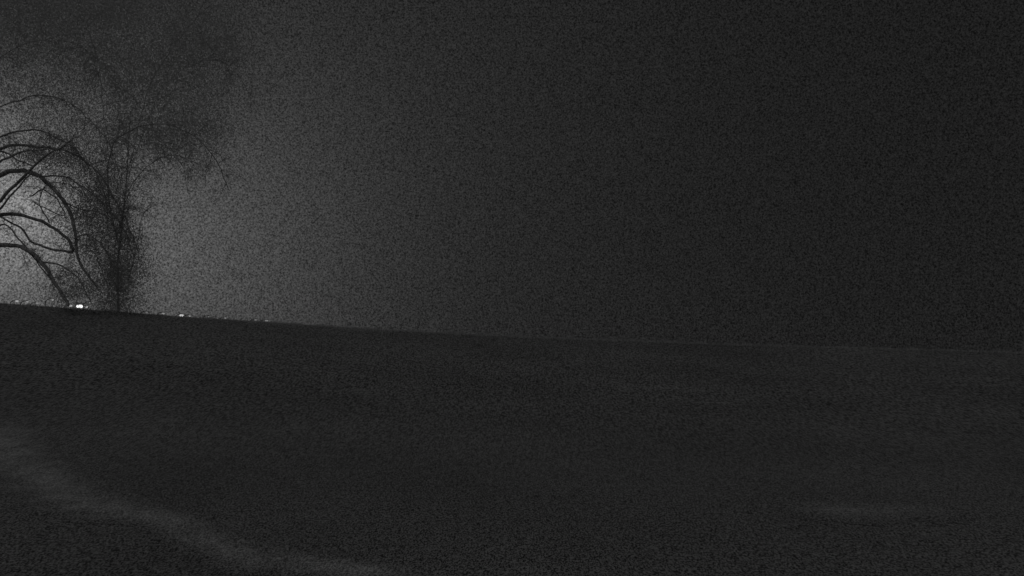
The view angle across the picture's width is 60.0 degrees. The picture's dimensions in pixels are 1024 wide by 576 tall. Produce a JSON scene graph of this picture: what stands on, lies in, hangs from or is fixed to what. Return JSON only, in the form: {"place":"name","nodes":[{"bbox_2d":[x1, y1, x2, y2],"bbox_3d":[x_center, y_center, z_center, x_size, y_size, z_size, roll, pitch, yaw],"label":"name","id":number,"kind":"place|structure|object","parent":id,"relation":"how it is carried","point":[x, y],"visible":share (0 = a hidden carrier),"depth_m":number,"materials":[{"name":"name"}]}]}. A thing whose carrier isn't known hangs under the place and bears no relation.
{"place":"outdoors","nodes":[
{"label":"outdoors","id":0,"kind":"place"},
{"bbox_2d":[0,401,423,575],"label":"path","id":1,"kind":"structure","parent":0,"point":[42,475],"depth_m":27.48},
{"bbox_2d":[0,304,1023,575],"bbox_3d":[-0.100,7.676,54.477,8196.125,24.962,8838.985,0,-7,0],"label":"ground","id":2,"kind":"structure","parent":0,"point":[452,454],"depth_m":39.95,"materials":[{"name":"black plant"}]},
{"bbox_2d":[0,0,240,315],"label":"bare tree","id":3,"kind":"object","parent":2,"relation":"on","point":[73,151],"visible":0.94,"depth_m":88.76,"materials":[{"name":"black plant"}]},
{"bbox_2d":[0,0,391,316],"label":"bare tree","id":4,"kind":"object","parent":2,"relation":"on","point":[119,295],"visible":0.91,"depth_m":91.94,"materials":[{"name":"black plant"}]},
{"bbox_2d":[0,302,1023,353],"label":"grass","id":5,"kind":"structure","parent":2,"relation":"on","point":[521,335],"depth_m":89.72,"materials":[{"name":"black plant"}]},
{"bbox_2d":[0,0,1023,351],"label":"sky","id":6,"kind":"structure","parent":0,"point":[825,173],"materials":[{"name":"grey"}]},
{"bbox_2d":[774,496,981,524],"bbox_3d":[11.899,7.254,29.008,5.938,0.410,3.998,0,-7,0],"label":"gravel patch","id":7,"kind":"object","parent":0,"point":[861,511],"visible":1,"depth_m":28.98,"materials":[{"name":"grey gravel"}]}
]}

